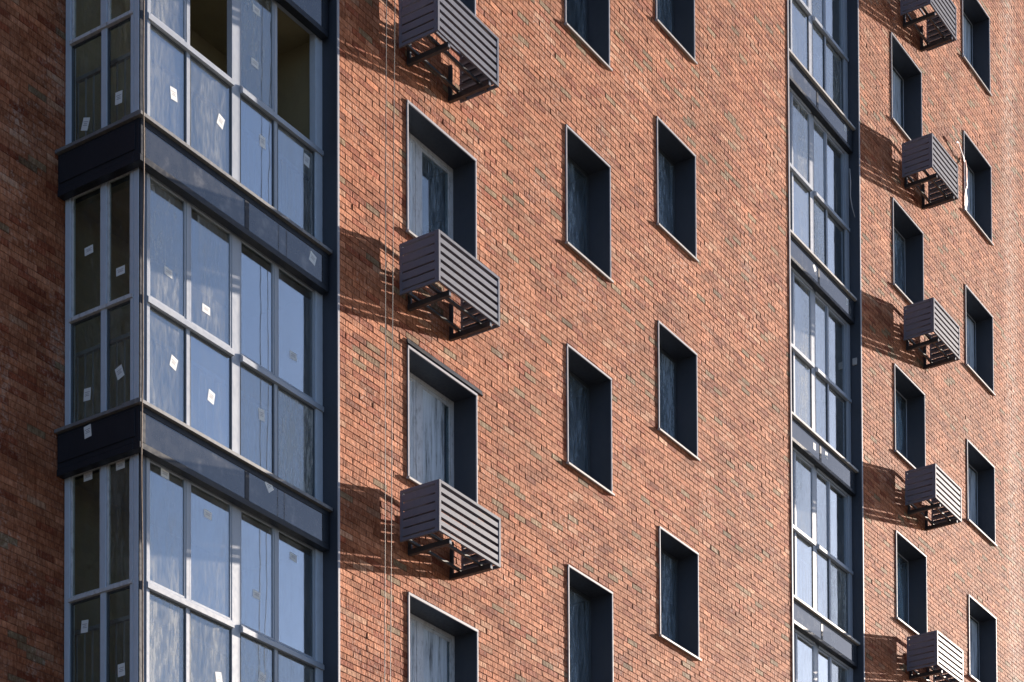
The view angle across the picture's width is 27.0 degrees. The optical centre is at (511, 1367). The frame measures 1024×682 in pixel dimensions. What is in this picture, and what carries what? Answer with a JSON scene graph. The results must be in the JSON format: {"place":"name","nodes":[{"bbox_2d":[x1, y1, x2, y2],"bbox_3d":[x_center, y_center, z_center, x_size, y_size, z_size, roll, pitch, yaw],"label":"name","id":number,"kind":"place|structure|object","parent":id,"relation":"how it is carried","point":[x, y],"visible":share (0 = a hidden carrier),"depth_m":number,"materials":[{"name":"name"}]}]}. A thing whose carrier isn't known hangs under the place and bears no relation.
{"place":"outdoors","nodes":[
{"label":"outdoors","id":0,"kind":"place"},
{"bbox_3d":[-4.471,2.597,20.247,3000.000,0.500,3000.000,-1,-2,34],"label":"ground","id":1,"kind":"structure","parent":0,"visible":0},
{"bbox_2d":[0,0,1023,681],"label":"apartment building","id":2,"kind":"structure","parent":1,"relation":"on","point":[678,380],"depth_m":27.74,"materials":[{"name":"brick"}]},
{"bbox_2d":[141,0,144,681],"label":"window mullion","id":3,"kind":"object","parent":2,"relation":"hanging from","point":[142,334],"visible":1,"depth_m":21.84},
{"bbox_2d":[384,0,386,681],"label":"wire rope","id":4,"kind":"object","parent":2,"relation":"hanging from","point":[385,332],"visible":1,"depth_m":24.12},
{"bbox_2d":[390,0,394,681],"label":"wire rope","id":5,"kind":"object","parent":2,"relation":"hanging from","point":[392,340],"visible":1,"depth_m":24.22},
{"bbox_2d":[409,141,412,231],"bbox_3d":[-1.336,-14.432,26.212,0.007,1.480,0.570,-1,-2,34],"label":"plastic film","id":6,"kind":"object","parent":2,"relation":"attached to","point":[410,186],"visible":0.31,"depth_m":26.35,"materials":[{"name":"plastic"}]},
{"bbox_2d":[409,380,443,487],"bbox_3d":[-1.166,-11.427,26.356,0.007,1.480,1.139,-1,-2,34],"label":"plastic film","id":7,"kind":"object","parent":2,"relation":"attached to","point":[433,437],"visible":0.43,"depth_m":26.59,"materials":[{"name":"plastic"}]},
{"bbox_2d":[410,621,446,681],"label":"plastic film","id":8,"kind":"object","parent":2,"relation":"attached to","point":[435,656],"visible":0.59,"depth_m":26.51,"materials":[{"name":"plastic"}]},
{"bbox_2d":[406,99,476,258],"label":"window","id":9,"kind":"structure","parent":2,"relation":"in","point":[444,172],"depth_m":26.94,"materials":[{"name":"black glass"}]},
{"bbox_2d":[406,345,477,515],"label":"window","id":10,"kind":"structure","parent":2,"relation":"in","point":[460,402],"depth_m":26.82,"materials":[{"name":"black glass"}]},
{"bbox_2d":[407,592,478,681],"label":"window","id":11,"kind":"structure","parent":2,"relation":"in","point":[461,638],"depth_m":26.59,"materials":[{"name":"black glass"}]},
{"bbox_2d":[399,0,498,103],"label":"air conditioner basket","id":12,"kind":"object","parent":2,"relation":"attached to","point":[463,35],"visible":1,"depth_m":25.70,"materials":[{"name":"grey metal"}]},
{"bbox_2d":[399,229,499,341],"bbox_3d":[-0.766,-13.035,25.820,0.632,0.683,1.290,-1,-2,34],"label":"air conditioner basket","id":13,"kind":"object","parent":2,"relation":"attached to","point":[429,259],"visible":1,"depth_m":25.50,"materials":[{"name":"grey metal"}]},
{"bbox_2d":[400,479,500,580],"bbox_3d":[-0.756,-10.049,25.724,0.632,0.683,1.290,-1,-3,34],"label":"air conditioner basket","id":14,"kind":"object","parent":2,"relation":"attached to","point":[422,508],"visible":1,"depth_m":25.38,"materials":[{"name":"grey metal"}]},
{"bbox_2d":[460,0,475,14],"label":"window","id":15,"kind":"structure","parent":2,"relation":"in","point":[470,4],"depth_m":27.01,"materials":[{"name":"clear glass"}]},
{"bbox_2d":[564,0,612,71],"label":"window","id":16,"kind":"structure","parent":2,"relation":"in","point":[587,20],"depth_m":29.89,"materials":[{"name":"black glass"}]},
{"bbox_2d":[565,124,613,282],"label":"window","id":17,"kind":"structure","parent":2,"relation":"in","point":[587,175],"depth_m":29.78,"materials":[{"name":"black glass"}]},
{"bbox_2d":[566,343,614,495],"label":"window","id":18,"kind":"structure","parent":2,"relation":"in","point":[588,389],"depth_m":29.71,"materials":[{"name":"black glass"}]},
{"bbox_2d":[567,564,613,681],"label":"window","id":19,"kind":"structure","parent":2,"relation":"in","point":[590,604],"depth_m":29.64,"materials":[{"name":"black glass"}]},
{"bbox_2d":[655,0,697,64],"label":"window","id":20,"kind":"structure","parent":2,"relation":"in","point":[676,18],"depth_m":31.98,"materials":[{"name":"black glass"}]},
{"bbox_2d":[656,116,698,261],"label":"window","id":21,"kind":"structure","parent":2,"relation":"in","point":[675,162],"depth_m":31.88,"materials":[{"name":"black glass"}]},
{"bbox_2d":[657,320,699,460],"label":"window","id":22,"kind":"structure","parent":2,"relation":"in","point":[677,362],"depth_m":31.78,"materials":[{"name":"black glass"}]},
{"bbox_2d":[659,526,701,660],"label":"window","id":23,"kind":"structure","parent":2,"relation":"in","point":[678,562],"depth_m":31.71,"materials":[{"name":"black glass"}]},
{"bbox_2d":[849,168,854,216],"bbox_3d":[5.856,-20.204,36.738,0.126,0.824,0.030,1,-2,-26],"label":"loose strip","id":24,"kind":"object","parent":2,"relation":"hanging from","point":[850,191],"visible":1,"depth_m":36.72,"materials":[{"name":"black plastic"}]},
{"bbox_2d":[892,69,900,125],"bbox_3d":[6.832,-22.996,38.795,0.007,1.445,1.181,-1,-2,34],"label":"window pane","id":25,"kind":"structure","parent":2,"relation":"attached to","point":[896,86],"depth_m":39.13,"materials":[{"name":"glass"}]},
{"bbox_2d":[894,233,900,250],"bbox_3d":[6.957,-20.504,38.925,0.018,0.419,0.709,-1,-2,34],"label":"curtain","id":26,"kind":"object","parent":2,"relation":"hanging from","point":[897,242],"visible":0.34,"depth_m":39.04,"materials":[{"name":"fabric"}]},
{"bbox_2d":[895,394,902,452],"bbox_3d":[6.946,-17.016,38.778,0.018,1.402,0.751,-1,-2,34],"label":"curtain","id":27,"kind":"object","parent":2,"relation":"hanging from","point":[899,434],"visible":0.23,"depth_m":38.94,"materials":[{"name":"grey fabric"}]},
{"bbox_2d":[897,557,904,621],"bbox_3d":[7.033,-14.014,38.798,0.018,1.402,0.627,-1,-2,34],"label":"curtain","id":28,"kind":"object","parent":2,"relation":"hanging from","point":[900,601],"visible":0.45,"depth_m":38.83,"materials":[{"name":"grey fabric"}]},
{"bbox_2d":[890,32,921,140],"bbox_3d":[6.986,-22.997,38.729,0.452,1.605,1.407,-1,-2,34],"label":"window","id":29,"kind":"structure","parent":2,"relation":"in","point":[902,64],"depth_m":39.23,"materials":[{"name":"glass"}]},
{"bbox_2d":[892,197,923,303],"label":"window","id":30,"kind":"structure","parent":2,"relation":"in","point":[908,261],"depth_m":39.17,"materials":[{"name":"metal"}]},
{"bbox_2d":[894,363,925,468],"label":"window","id":31,"kind":"structure","parent":2,"relation":"in","point":[911,399],"depth_m":39.07,"materials":[{"name":"metal"}]},
{"bbox_2d":[895,530,927,634],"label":"window","id":32,"kind":"structure","parent":2,"relation":"in","point":[913,562],"depth_m":38.99,"materials":[{"name":"metal"}]},
{"bbox_2d":[900,0,956,51],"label":"air conditioner basket","id":33,"kind":"object","parent":2,"relation":"attached to","point":[942,23],"visible":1,"depth_m":38.77,"materials":[{"name":"grey metal"}]},
{"bbox_2d":[902,133,957,209],"bbox_3d":[7.541,-21.581,38.611,0.632,0.683,1.220,-1,-2,34],"label":"air conditioner basket","id":34,"kind":"object","parent":2,"relation":"attached to","point":[922,153],"visible":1,"depth_m":38.27,"materials":[{"name":"grey metal"}]},
{"bbox_2d":[903,297,959,369],"bbox_3d":[7.551,-18.608,38.517,0.632,0.683,1.220,-1,-2,34],"label":"air conditioner basket","id":35,"kind":"object","parent":2,"relation":"attached to","point":[926,317],"visible":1,"depth_m":38.16,"materials":[{"name":"grey metal"}]},
{"bbox_2d":[905,463,961,530],"bbox_3d":[7.562,-15.622,38.423,0.632,0.683,1.220,-1,-2,34],"label":"air conditioner basket","id":36,"kind":"object","parent":2,"relation":"attached to","point":[932,482],"visible":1,"depth_m":38.05,"materials":[{"name":"grey metal"}]},
{"bbox_2d":[907,630,963,681],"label":"air conditioner basket","id":37,"kind":"object","parent":2,"relation":"attached to","point":[938,652],"visible":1,"depth_m":37.93,"materials":[{"name":"grey metal"}]},
{"bbox_2d":[955,141,964,163],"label":"torn tape","id":38,"kind":"object","parent":2,"relation":"attached to","point":[961,151],"visible":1,"depth_m":40.63,"materials":[{"name":"white plastic"}]},
{"bbox_2d":[964,160,967,205],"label":"torn tape","id":39,"kind":"object","parent":2,"relation":"hanging from","point":[966,181],"visible":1,"depth_m":40.80,"materials":[{"name":"white plastic"}]},
{"bbox_2d":[965,181,967,209],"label":"torn plastic","id":40,"kind":"object","parent":2,"relation":"on","point":[966,201],"visible":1,"depth_m":41.04,"materials":[{"name":"white plastic"}]},
{"bbox_2d":[963,15,970,63],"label":"window pane","id":41,"kind":"structure","parent":2,"relation":"attached to","point":[966,40],"depth_m":42.14,"materials":[{"name":"glass"}]},
{"bbox_2d":[965,168,972,216],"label":"window pane","id":42,"kind":"structure","parent":2,"relation":"attached to","point":[969,193],"depth_m":42.09,"materials":[{"name":"glass"}]},
{"bbox_2d":[966,315,973,369],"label":"plastic film","id":43,"kind":"object","parent":2,"relation":"attached to","point":[970,340],"visible":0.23,"depth_m":41.95,"materials":[{"name":"plastic"}]},
{"bbox_2d":[968,467,975,524],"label":"plastic film","id":44,"kind":"object","parent":2,"relation":"attached to","point":[971,497],"visible":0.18,"depth_m":41.86,"materials":[{"name":"plastic"}]},
{"bbox_2d":[970,619,977,679],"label":"plastic film","id":45,"kind":"object","parent":2,"relation":"attached to","point":[973,651],"visible":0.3,"depth_m":41.77,"materials":[{"name":"plastic"}]},
{"bbox_2d":[962,0,991,96],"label":"window","id":46,"kind":"structure","parent":2,"relation":"in","point":[973,11],"depth_m":42.21,"materials":[{"name":"glass"}]},
{"bbox_2d":[963,130,993,245],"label":"window","id":47,"kind":"structure","parent":2,"relation":"in","point":[976,163],"depth_m":42.12,"materials":[{"name":"glass"}]},
{"bbox_2d":[965,284,995,395],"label":"window","id":48,"kind":"structure","parent":2,"relation":"in","point":[982,319],"depth_m":42.02,"materials":[{"name":"metal"}]},
{"bbox_2d":[966,439,996,546],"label":"window","id":49,"kind":"structure","parent":2,"relation":"in","point":[984,471],"depth_m":41.94,"materials":[{"name":"metal"}]},
{"bbox_2d":[968,594,996,681],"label":"window","id":50,"kind":"structure","parent":2,"relation":"in","point":[986,622],"depth_m":41.86,"materials":[{"name":"metal"}]}
]}

